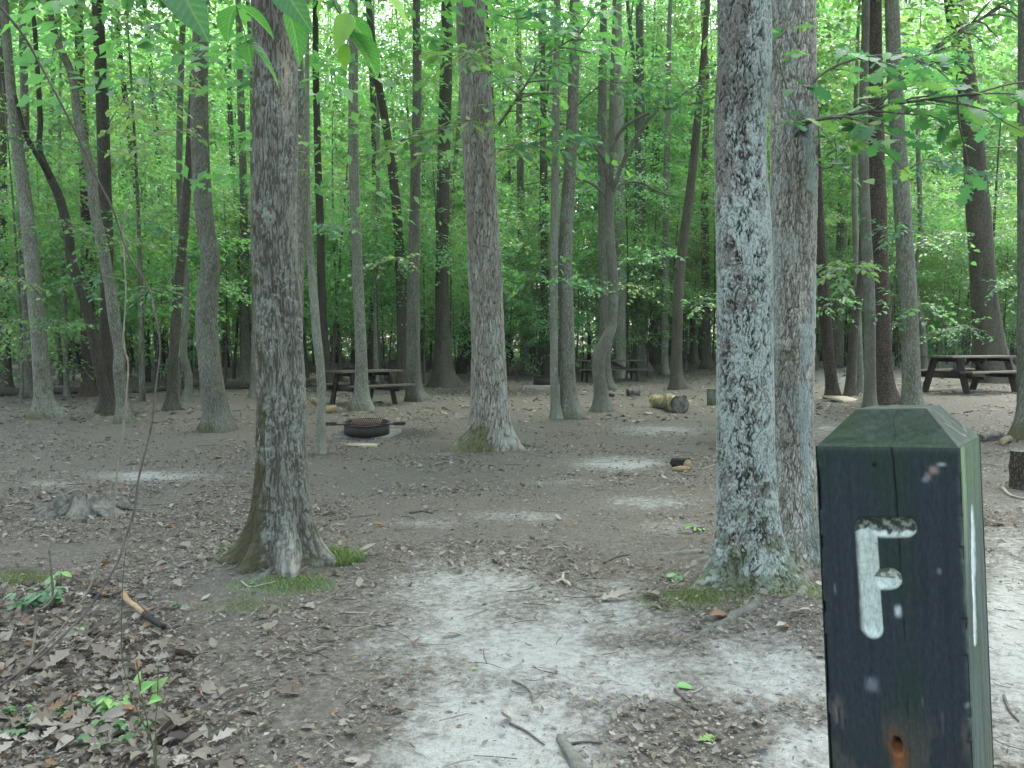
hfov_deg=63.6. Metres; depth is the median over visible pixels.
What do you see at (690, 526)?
plant
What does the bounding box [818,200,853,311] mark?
leafy sapling
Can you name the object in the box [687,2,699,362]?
pale tree
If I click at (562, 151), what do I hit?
forest tree
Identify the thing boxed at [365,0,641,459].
shaggy tree
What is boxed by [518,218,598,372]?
leafy sapling
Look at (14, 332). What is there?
leafy sapling
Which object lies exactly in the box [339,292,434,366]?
leafy sapling
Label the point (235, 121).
forest tree
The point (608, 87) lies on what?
forest tree
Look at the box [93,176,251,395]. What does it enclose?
leafy sapling
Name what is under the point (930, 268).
leafy sapling
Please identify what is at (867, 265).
slim tree
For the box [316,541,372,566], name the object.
grass tuft
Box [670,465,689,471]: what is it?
firewood chunk
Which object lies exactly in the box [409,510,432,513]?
ground stick
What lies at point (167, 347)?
leafy sapling
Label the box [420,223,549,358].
leafy sapling
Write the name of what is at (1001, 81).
forest tree
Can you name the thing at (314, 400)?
split log
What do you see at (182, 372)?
leafy sapling
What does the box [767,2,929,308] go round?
forest tree
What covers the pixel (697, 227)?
forest tree
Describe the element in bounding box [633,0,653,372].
mottled tree
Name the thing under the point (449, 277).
leafy sapling
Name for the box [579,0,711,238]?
forest tree
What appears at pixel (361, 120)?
forest tree
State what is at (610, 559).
forked stick
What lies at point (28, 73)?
forest tree
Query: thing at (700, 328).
forest tree
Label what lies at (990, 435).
dark log
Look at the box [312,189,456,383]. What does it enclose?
leafy sapling
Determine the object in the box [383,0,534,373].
forest tree
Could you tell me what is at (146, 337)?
forest tree
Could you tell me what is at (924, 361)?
thin tree
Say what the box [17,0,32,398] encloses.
grey tree
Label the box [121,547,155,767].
green shoot
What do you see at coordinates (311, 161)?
forest tree
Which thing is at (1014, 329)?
leafy sapling
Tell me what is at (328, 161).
forest tree
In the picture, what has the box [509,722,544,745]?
bent stick
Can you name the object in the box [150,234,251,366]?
leafy sapling
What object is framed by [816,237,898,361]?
leafy sapling
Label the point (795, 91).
blocky bark tree
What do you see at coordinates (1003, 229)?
leafy sapling
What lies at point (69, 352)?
forest tree
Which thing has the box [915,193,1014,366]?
leafy sapling
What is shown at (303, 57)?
forest tree
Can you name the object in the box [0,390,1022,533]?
leaf litter
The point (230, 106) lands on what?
forest tree
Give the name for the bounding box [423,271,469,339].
leafy sapling
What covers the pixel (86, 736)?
plant
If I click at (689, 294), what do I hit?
leafy sapling
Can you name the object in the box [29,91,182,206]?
forest tree
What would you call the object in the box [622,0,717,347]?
forest tree
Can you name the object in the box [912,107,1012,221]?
forest tree
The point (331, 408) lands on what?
split log
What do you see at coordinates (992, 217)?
leafy sapling
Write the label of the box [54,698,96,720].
plant
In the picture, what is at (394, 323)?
leafy sapling
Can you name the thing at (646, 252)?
leafy sapling
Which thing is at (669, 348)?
forest tree
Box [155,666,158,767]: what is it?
green shoot
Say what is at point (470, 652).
twig litter
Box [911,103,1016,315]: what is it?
leafy sapling
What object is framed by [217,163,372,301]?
leafy sapling
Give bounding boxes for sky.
[16,0,1015,345]
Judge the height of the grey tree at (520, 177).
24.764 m
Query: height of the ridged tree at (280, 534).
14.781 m
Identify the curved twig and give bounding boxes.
[515,546,575,550]
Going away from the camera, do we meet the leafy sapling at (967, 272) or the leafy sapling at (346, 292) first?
the leafy sapling at (346, 292)
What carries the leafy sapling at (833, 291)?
on the ground
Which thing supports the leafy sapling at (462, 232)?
on the ground
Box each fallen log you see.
[0,387,79,395]
[131,383,199,392]
[225,385,249,388]
[306,383,316,386]
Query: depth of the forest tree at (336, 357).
55.19 m
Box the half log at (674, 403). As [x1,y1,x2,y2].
[649,393,688,412]
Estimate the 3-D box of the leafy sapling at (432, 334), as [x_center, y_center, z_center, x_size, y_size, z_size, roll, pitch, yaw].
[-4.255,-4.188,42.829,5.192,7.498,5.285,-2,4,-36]
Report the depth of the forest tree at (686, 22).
33.89 m
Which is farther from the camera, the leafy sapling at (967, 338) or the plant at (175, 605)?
the leafy sapling at (967, 338)
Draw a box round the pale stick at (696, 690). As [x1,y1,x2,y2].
[686,684,705,693]
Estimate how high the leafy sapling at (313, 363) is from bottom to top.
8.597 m
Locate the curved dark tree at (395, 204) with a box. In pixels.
[329,0,406,389]
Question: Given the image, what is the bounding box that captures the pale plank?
[347,442,377,446]
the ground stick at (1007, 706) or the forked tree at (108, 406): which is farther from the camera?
the forked tree at (108, 406)
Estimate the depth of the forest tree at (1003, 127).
42.54 m
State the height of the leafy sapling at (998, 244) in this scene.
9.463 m
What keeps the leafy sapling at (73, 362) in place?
on the ground
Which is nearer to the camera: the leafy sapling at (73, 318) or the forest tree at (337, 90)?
the leafy sapling at (73, 318)
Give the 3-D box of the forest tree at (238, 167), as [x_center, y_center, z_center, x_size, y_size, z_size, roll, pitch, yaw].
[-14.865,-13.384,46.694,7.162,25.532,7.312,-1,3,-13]
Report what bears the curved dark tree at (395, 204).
on the ground
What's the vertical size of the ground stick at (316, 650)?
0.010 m
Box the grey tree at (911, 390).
[885,0,1017,404]
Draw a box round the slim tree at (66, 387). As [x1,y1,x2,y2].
[0,0,178,396]
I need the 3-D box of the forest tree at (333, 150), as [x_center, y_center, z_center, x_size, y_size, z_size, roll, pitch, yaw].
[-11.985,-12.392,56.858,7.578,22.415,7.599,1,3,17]
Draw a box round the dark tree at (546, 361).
[540,20,549,374]
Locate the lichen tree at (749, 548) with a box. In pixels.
[651,0,814,660]
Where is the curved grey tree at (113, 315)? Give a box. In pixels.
[0,0,199,423]
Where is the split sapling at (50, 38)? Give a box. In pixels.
[0,0,625,454]
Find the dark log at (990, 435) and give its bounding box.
[978,431,1003,441]
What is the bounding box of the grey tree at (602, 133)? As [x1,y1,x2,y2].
[598,0,672,389]
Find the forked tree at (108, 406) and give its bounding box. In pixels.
[1,0,243,415]
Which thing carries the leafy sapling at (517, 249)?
on the ground
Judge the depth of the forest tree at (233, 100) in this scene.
41.54 m
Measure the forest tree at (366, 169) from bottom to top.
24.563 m
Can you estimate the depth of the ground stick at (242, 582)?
4.67 m
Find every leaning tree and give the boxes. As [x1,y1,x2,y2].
[92,70,192,410]
[617,0,1017,395]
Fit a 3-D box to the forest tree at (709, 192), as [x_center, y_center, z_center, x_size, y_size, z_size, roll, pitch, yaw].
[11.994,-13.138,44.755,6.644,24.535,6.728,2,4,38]
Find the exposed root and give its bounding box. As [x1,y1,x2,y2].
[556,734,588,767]
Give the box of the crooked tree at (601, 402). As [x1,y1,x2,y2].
[495,0,716,412]
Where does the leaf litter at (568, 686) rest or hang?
on the ground
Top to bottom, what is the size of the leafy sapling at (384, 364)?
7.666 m
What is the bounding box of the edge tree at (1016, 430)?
[1005,0,1023,439]
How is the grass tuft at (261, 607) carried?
on the ground
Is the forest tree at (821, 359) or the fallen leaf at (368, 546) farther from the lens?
the forest tree at (821, 359)
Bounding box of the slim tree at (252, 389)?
[245,0,256,397]
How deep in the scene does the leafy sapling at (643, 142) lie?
30.43 m
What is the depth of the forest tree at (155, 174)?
60.58 m
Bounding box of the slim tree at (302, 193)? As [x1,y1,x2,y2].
[296,60,339,332]
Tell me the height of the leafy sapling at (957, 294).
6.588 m
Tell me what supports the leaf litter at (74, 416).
on the ground
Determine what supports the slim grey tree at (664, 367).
on the ground
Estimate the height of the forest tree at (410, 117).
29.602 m
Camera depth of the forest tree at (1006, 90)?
39.64 m
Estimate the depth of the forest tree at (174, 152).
50.49 m
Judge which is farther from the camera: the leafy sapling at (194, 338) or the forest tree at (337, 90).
the forest tree at (337, 90)
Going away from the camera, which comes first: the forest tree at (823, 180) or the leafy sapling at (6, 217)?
the leafy sapling at (6, 217)
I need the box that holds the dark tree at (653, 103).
[622,0,665,321]
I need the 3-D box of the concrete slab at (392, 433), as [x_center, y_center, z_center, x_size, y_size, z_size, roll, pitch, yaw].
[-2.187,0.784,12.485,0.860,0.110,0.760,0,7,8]
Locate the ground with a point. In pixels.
(586, 643)
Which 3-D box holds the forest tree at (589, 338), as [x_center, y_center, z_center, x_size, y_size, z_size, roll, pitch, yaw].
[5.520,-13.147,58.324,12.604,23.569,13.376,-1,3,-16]
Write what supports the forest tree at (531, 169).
on the ground
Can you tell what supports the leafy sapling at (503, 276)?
on the ground
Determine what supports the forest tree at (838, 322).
on the ground
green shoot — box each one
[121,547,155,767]
[134,660,168,767]
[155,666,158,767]
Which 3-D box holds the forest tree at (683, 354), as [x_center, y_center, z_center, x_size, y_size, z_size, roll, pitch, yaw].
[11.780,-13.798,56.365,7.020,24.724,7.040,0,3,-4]
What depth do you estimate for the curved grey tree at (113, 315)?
14.18 m
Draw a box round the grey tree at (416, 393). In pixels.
[338,0,462,401]
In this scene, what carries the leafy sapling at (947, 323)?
on the ground
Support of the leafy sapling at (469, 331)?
on the ground
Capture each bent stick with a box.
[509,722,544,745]
[511,680,532,701]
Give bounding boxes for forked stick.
[556,572,571,586]
[603,554,629,563]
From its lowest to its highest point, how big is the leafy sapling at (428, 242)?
7.986 m
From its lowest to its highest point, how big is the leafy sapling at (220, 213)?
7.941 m
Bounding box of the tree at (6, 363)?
[0,18,14,387]
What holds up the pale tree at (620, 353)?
on the ground
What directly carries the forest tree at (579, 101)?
on the ground
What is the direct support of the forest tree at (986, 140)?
on the ground
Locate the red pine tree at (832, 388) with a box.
[816,98,842,398]
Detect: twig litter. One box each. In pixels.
[0,418,1020,565]
[0,529,1023,767]
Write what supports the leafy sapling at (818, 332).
on the ground
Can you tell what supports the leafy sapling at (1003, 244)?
on the ground
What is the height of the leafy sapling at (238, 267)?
9.990 m
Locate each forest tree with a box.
[2,0,189,384]
[7,1,120,209]
[7,6,74,186]
[7,7,114,189]
[7,14,153,350]
[10,2,141,368]
[12,3,90,206]
[13,2,66,161]
[15,16,143,367]
[29,0,235,381]
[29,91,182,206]
[47,23,185,366]
[62,1,238,375]
[95,16,155,198]
[111,7,166,360]
[125,101,238,368]
[128,21,220,164]
[134,24,236,359]
[135,1,246,347]
[136,0,346,262]
[145,31,247,193]
[154,4,247,366]
[159,9,358,236]
[160,1,330,213]
[168,0,340,179]
[185,5,346,221]
[191,1,408,377]
[210,75,348,240]
[213,19,312,362]
[219,117,333,212]
[234,75,369,326]
[303,0,454,368]
[309,0,491,161]
[309,17,397,206]
[309,53,386,362]
[310,10,383,362]
[310,14,381,358]
[311,40,381,361]
[322,53,402,342]
[322,117,401,360]
[324,76,411,340]
[326,73,407,347]
[328,7,500,361]
[331,79,462,245]
[338,55,463,305]
[342,8,462,214]
[375,0,523,229]
[382,52,514,352]
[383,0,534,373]
[383,1,552,220]
[385,26,457,345]
[407,94,530,366]
[420,0,566,170]
[421,22,550,237]
[421,79,507,221]
[423,1,589,360]
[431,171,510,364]
[433,92,559,248]
[435,4,552,313]
[455,1,563,365]
[490,0,654,216]
[492,11,632,266]
[494,16,595,353]
[495,0,597,370]
[495,10,634,220]
[495,53,634,349]
[499,17,561,360]
[522,25,674,359]
[525,0,709,339]
[525,78,596,245]
[529,10,684,265]
[530,0,687,160]
[550,2,714,359]
[559,2,714,236]
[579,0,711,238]
[582,0,716,364]
[586,0,700,352]
[608,1,716,358]
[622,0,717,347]
[624,0,769,345]
[624,20,715,357]
[629,7,716,209]
[634,16,713,357]
[640,0,835,105]
[646,10,714,359]
[646,25,689,355]
[648,39,714,358]
[671,121,769,256]
[678,0,928,237]
[690,8,858,211]
[703,0,939,369]
[711,0,855,184]
[711,59,893,252]
[767,0,945,367]
[767,1,914,361]
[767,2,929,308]
[818,0,952,196]
[819,1,951,186]
[849,90,962,311]
[850,0,962,361]
[850,0,1002,354]
[882,0,1007,207]
[888,31,1008,355]
[891,1,1017,353]
[900,0,1017,363]
[909,13,1014,354]
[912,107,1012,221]
[945,22,1016,342]
[977,5,1017,176]
[979,28,1017,221]
[981,67,1016,354]
[982,44,1016,212]
[984,0,1017,177]
[986,131,1016,224]
[992,155,1016,223]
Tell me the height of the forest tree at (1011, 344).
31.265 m
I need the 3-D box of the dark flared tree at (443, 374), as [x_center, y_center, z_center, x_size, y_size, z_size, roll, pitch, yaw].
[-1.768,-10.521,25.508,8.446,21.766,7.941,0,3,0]
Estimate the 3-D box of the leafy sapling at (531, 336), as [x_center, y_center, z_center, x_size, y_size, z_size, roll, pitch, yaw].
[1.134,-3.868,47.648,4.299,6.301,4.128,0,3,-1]
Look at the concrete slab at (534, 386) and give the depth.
25.60 m
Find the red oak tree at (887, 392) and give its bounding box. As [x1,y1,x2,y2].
[856,0,979,404]
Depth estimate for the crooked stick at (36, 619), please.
2.54 m
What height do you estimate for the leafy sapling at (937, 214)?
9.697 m
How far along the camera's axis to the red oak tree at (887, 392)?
15.70 m
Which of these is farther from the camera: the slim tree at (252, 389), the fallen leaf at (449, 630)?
the slim tree at (252, 389)
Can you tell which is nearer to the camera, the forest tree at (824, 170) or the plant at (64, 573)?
the plant at (64, 573)
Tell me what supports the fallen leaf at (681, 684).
on the ground
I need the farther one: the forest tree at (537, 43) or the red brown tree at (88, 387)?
the forest tree at (537, 43)
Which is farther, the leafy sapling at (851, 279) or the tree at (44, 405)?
the leafy sapling at (851, 279)
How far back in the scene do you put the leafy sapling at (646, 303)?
41.99 m
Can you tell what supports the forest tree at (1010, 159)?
on the ground
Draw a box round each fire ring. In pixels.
[326,418,405,437]
[532,376,549,384]
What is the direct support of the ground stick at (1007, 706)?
on the ground
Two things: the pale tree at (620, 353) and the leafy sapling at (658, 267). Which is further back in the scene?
the leafy sapling at (658, 267)
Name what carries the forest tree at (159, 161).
on the ground
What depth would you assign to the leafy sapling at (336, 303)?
27.78 m
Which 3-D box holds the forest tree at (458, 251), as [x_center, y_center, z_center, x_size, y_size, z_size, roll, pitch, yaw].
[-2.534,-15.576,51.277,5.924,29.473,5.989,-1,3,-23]
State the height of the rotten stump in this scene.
0.202 m
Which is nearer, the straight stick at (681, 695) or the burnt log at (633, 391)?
the straight stick at (681, 695)
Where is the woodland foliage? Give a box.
[10,0,1017,362]
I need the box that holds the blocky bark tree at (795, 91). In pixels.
[764,0,1023,618]
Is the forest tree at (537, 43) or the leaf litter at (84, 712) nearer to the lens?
the leaf litter at (84, 712)
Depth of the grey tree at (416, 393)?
19.73 m
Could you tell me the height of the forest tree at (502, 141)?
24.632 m
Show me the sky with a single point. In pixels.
(149, 8)
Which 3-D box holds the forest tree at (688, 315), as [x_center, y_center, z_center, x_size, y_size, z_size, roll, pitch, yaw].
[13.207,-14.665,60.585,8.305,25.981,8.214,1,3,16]
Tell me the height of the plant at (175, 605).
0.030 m
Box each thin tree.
[242,0,494,383]
[703,0,1017,392]
[816,0,1017,368]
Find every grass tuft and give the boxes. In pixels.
[0,571,61,583]
[191,592,298,614]
[212,543,231,550]
[227,574,338,595]
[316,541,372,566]
[634,584,760,613]
[731,585,821,598]
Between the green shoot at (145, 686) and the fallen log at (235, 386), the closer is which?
the green shoot at (145, 686)
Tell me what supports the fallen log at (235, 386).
on the ground
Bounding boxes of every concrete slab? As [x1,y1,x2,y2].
[332,428,401,438]
[522,385,559,387]
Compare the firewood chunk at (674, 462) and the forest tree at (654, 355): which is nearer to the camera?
the firewood chunk at (674, 462)
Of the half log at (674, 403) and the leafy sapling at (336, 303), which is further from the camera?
the leafy sapling at (336, 303)
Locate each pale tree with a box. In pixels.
[613,0,629,378]
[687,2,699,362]
[697,0,715,368]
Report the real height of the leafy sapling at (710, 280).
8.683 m
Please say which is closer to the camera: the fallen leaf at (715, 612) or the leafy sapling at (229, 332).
the fallen leaf at (715, 612)
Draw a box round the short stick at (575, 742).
[570,741,602,744]
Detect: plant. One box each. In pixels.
[0,704,60,738]
[4,586,66,610]
[44,571,71,586]
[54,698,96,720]
[77,718,153,746]
[95,695,129,715]
[172,602,188,607]
[662,572,683,582]
[682,523,705,531]
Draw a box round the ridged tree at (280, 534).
[218,0,337,585]
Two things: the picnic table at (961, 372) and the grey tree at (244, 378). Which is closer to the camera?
the picnic table at (961, 372)
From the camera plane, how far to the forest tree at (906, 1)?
57.12 m
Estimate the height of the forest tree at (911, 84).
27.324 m
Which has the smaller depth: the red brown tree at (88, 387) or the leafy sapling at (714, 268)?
the red brown tree at (88, 387)
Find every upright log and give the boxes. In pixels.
[707,389,715,404]
[1008,450,1023,489]
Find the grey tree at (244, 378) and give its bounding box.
[219,0,250,384]
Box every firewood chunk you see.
[670,457,691,468]
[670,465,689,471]
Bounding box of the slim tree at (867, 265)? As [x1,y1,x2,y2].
[816,0,887,407]
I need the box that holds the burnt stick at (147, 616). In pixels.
[121,591,166,629]
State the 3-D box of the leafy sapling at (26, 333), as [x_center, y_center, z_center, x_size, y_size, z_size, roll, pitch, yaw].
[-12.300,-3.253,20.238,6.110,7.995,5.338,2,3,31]
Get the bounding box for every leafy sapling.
[0,57,136,288]
[0,81,155,398]
[0,94,77,279]
[0,94,199,337]
[0,112,176,317]
[0,228,62,383]
[2,204,171,387]
[7,95,177,336]
[7,160,78,382]
[8,182,58,341]
[8,192,135,380]
[10,271,80,358]
[16,308,134,372]
[17,251,162,351]
[20,5,251,400]
[41,139,248,323]
[43,169,182,360]
[70,190,193,376]
[77,242,191,337]
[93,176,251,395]
[94,175,236,387]
[113,117,250,295]
[113,147,230,378]
[116,209,240,382]
[126,260,250,371]
[133,312,194,366]
[148,182,251,384]
[150,110,316,369]
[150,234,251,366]
[155,151,251,378]
[158,177,251,281]
[162,258,251,357]
[187,304,239,350]
[195,191,251,318]
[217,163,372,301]
[219,256,251,371]
[220,269,333,354]
[225,149,408,375]
[234,213,347,305]
[303,117,420,380]
[303,169,434,338]
[304,183,433,302]
[306,283,352,345]
[307,248,353,368]
[308,245,343,370]
[310,328,330,364]
[311,261,396,354]
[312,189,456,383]
[316,220,462,368]
[325,213,405,362]
[326,185,454,379]
[331,102,515,383]
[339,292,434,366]
[342,217,455,310]
[343,134,537,357]
[347,246,425,367]
[352,248,452,341]
[381,279,458,367]
[385,200,515,344]
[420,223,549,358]
[421,246,457,368]
[422,206,510,373]
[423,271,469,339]
[424,222,536,336]
[425,239,510,371]
[432,247,517,336]
[449,252,532,352]
[454,202,549,328]
[456,216,549,375]
[497,181,578,286]
[498,172,598,375]
[499,224,582,372]
[503,243,549,339]
[504,228,591,324]
[507,228,598,369]
[507,277,549,365]
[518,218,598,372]
[528,219,596,309]
[529,217,594,311]
[531,123,714,378]
[548,213,629,366]
[548,232,661,322]
[572,208,659,321]
[573,182,716,376]
[574,214,628,325]
[579,216,688,366]
[584,201,694,305]
[625,163,716,368]
[625,204,715,341]
[626,228,712,322]
[631,222,716,365]
[639,162,769,361]
[645,201,715,306]
[648,207,716,332]
[658,234,715,355]
[669,238,716,340]
[690,154,769,269]
[690,230,716,322]
[815,214,862,334]
[816,200,897,365]
[816,228,853,354]
[816,237,853,357]
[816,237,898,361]
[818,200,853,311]
[822,115,993,335]
[825,209,912,276]
[826,160,954,281]
[827,176,967,367]
[828,221,947,343]
[833,183,968,366]
[887,152,1016,368]
[888,205,967,345]
[889,199,1016,367]
[889,236,971,368]
[890,190,1016,363]
[890,245,965,312]
[892,185,971,362]
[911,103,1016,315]
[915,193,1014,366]
[919,205,1010,354]
[928,267,1009,364]
[934,191,1016,331]
[935,176,1016,328]
[940,230,1015,298]
[956,272,1016,361]
[990,191,1016,317]
[995,218,1015,363]
[996,230,1016,338]
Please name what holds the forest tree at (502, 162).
on the ground
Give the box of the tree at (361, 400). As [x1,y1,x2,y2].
[312,0,375,411]
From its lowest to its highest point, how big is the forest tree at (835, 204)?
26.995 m
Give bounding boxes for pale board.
[823,395,856,401]
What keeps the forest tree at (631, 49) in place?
on the ground
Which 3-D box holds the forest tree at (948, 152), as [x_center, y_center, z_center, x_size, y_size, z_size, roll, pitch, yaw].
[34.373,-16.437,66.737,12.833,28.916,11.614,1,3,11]
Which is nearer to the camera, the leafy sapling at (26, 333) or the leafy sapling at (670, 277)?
the leafy sapling at (26, 333)
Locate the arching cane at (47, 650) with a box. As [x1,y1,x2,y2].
[0,5,160,687]
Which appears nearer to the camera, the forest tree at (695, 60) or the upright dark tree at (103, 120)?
the upright dark tree at (103, 120)
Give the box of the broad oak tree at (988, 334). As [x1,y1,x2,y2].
[889,0,1016,383]
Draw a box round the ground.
[0,345,1023,767]
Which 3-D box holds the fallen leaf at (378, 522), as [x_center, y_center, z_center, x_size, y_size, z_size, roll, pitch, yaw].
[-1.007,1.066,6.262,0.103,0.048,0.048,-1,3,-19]
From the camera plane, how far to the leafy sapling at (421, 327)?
34.55 m
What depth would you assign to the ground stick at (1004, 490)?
7.56 m
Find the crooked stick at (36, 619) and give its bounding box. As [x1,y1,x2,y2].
[14,549,53,680]
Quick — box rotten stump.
[25,493,146,519]
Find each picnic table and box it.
[312,369,415,403]
[575,360,649,382]
[920,355,1016,393]
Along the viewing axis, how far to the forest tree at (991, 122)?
54.87 m
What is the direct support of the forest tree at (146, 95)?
on the ground
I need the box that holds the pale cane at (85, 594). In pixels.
[22,187,132,672]
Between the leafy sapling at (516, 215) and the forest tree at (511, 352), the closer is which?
the leafy sapling at (516, 215)
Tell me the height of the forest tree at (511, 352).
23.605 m
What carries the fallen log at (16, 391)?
on the ground
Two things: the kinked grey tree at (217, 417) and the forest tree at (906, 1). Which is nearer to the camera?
the kinked grey tree at (217, 417)
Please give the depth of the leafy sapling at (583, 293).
46.28 m
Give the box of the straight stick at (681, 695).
[673,687,698,710]
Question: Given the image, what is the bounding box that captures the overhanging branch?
[161,0,408,87]
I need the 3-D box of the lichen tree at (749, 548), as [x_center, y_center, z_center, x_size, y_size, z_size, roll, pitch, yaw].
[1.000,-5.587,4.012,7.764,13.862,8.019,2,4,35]
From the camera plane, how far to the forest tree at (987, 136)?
56.59 m
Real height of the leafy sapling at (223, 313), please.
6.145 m
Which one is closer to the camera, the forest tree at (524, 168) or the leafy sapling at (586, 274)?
the leafy sapling at (586, 274)
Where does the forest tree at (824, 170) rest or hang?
on the ground
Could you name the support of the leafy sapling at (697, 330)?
on the ground
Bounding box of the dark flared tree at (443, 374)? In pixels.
[371,1,467,387]
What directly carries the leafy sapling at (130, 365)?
on the ground
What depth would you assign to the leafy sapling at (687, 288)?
42.19 m
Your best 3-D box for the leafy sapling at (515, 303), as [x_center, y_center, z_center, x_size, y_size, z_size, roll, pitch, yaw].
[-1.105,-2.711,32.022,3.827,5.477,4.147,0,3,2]
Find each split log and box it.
[310,397,326,405]
[326,405,336,412]
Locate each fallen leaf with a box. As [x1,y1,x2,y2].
[207,727,236,742]
[361,543,375,548]
[373,521,384,525]
[444,628,459,634]
[596,589,627,598]
[676,681,691,688]
[698,732,716,740]
[710,609,726,616]
[776,621,790,627]
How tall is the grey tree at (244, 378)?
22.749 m
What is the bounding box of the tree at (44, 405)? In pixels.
[0,0,144,418]
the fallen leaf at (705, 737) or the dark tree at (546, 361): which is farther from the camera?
the dark tree at (546, 361)
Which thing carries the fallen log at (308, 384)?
on the ground
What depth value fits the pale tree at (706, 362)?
35.14 m
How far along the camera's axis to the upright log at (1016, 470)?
7.88 m
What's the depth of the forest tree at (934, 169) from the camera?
65.22 m
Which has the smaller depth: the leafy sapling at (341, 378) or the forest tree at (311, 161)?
the leafy sapling at (341, 378)
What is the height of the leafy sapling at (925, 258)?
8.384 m
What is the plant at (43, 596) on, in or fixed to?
on the ground
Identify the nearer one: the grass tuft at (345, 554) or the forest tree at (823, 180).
the grass tuft at (345, 554)
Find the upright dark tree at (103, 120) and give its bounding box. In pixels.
[91,0,189,412]
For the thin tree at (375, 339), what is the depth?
26.02 m
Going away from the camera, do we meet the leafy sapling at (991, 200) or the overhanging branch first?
the overhanging branch
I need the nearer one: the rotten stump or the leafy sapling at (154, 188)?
the rotten stump
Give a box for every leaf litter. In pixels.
[0,361,1016,424]
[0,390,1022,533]
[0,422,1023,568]
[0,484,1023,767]
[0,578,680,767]
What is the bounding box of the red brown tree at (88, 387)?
[74,0,98,396]
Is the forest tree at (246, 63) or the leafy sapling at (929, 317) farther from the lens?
the forest tree at (246, 63)
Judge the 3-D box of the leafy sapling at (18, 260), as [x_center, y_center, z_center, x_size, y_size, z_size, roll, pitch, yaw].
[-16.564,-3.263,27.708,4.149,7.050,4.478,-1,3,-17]
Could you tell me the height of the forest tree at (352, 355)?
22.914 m
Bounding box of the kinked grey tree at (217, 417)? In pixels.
[96,1,249,432]
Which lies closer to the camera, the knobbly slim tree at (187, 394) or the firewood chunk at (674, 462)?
the firewood chunk at (674, 462)
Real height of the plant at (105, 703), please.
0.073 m
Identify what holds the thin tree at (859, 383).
on the ground
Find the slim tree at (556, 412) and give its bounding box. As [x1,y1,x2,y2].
[542,0,617,418]
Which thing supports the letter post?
on the ground
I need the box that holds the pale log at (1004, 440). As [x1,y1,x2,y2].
[998,435,1012,445]
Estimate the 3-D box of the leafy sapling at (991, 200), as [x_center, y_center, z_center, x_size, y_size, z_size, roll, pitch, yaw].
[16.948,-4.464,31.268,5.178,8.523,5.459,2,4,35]
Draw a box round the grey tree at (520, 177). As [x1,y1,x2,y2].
[516,0,548,371]
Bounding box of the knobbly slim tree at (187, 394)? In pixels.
[123,0,313,400]
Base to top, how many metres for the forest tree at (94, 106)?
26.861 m
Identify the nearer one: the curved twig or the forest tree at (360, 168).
the curved twig
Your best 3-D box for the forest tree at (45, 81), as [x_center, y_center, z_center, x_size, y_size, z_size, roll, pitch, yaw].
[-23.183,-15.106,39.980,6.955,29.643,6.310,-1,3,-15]
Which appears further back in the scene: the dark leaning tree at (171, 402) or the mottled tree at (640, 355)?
the mottled tree at (640, 355)
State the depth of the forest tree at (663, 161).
52.16 m
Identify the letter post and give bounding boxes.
[816,405,993,767]
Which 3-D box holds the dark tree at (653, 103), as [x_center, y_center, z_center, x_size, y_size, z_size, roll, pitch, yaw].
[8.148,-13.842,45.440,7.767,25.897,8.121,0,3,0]
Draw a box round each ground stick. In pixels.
[240,580,274,587]
[306,647,327,655]
[372,704,399,708]
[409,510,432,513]
[1001,486,1023,498]
[1002,694,1019,721]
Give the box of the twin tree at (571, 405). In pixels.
[494,0,687,419]
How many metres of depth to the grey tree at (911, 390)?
13.95 m
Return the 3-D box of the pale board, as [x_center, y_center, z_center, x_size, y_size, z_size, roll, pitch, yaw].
[6.859,0.312,17.017,0.680,0.036,0.520,2,11,-28]
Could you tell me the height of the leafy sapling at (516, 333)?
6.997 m
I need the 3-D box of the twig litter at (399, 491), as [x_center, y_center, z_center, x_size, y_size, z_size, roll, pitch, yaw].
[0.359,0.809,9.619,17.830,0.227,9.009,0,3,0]
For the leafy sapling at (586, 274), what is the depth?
51.07 m
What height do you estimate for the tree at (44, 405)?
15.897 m
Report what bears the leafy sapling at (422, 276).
on the ground
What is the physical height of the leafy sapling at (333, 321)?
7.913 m
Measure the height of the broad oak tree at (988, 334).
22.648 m
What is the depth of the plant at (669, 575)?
4.71 m
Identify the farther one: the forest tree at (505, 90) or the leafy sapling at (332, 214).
the forest tree at (505, 90)
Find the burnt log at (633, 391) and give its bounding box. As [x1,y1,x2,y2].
[626,388,639,395]
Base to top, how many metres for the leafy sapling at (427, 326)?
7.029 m
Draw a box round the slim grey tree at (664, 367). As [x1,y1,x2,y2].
[657,0,715,375]
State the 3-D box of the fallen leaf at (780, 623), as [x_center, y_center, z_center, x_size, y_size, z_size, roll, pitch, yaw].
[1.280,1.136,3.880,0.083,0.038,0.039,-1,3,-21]
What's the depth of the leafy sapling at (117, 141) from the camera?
27.12 m
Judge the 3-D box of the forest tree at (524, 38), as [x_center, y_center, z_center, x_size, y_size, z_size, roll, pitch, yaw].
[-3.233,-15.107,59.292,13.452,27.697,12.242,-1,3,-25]
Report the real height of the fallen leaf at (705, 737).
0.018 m
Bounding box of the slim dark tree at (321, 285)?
[312,0,384,390]
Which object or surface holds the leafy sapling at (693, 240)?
on the ground

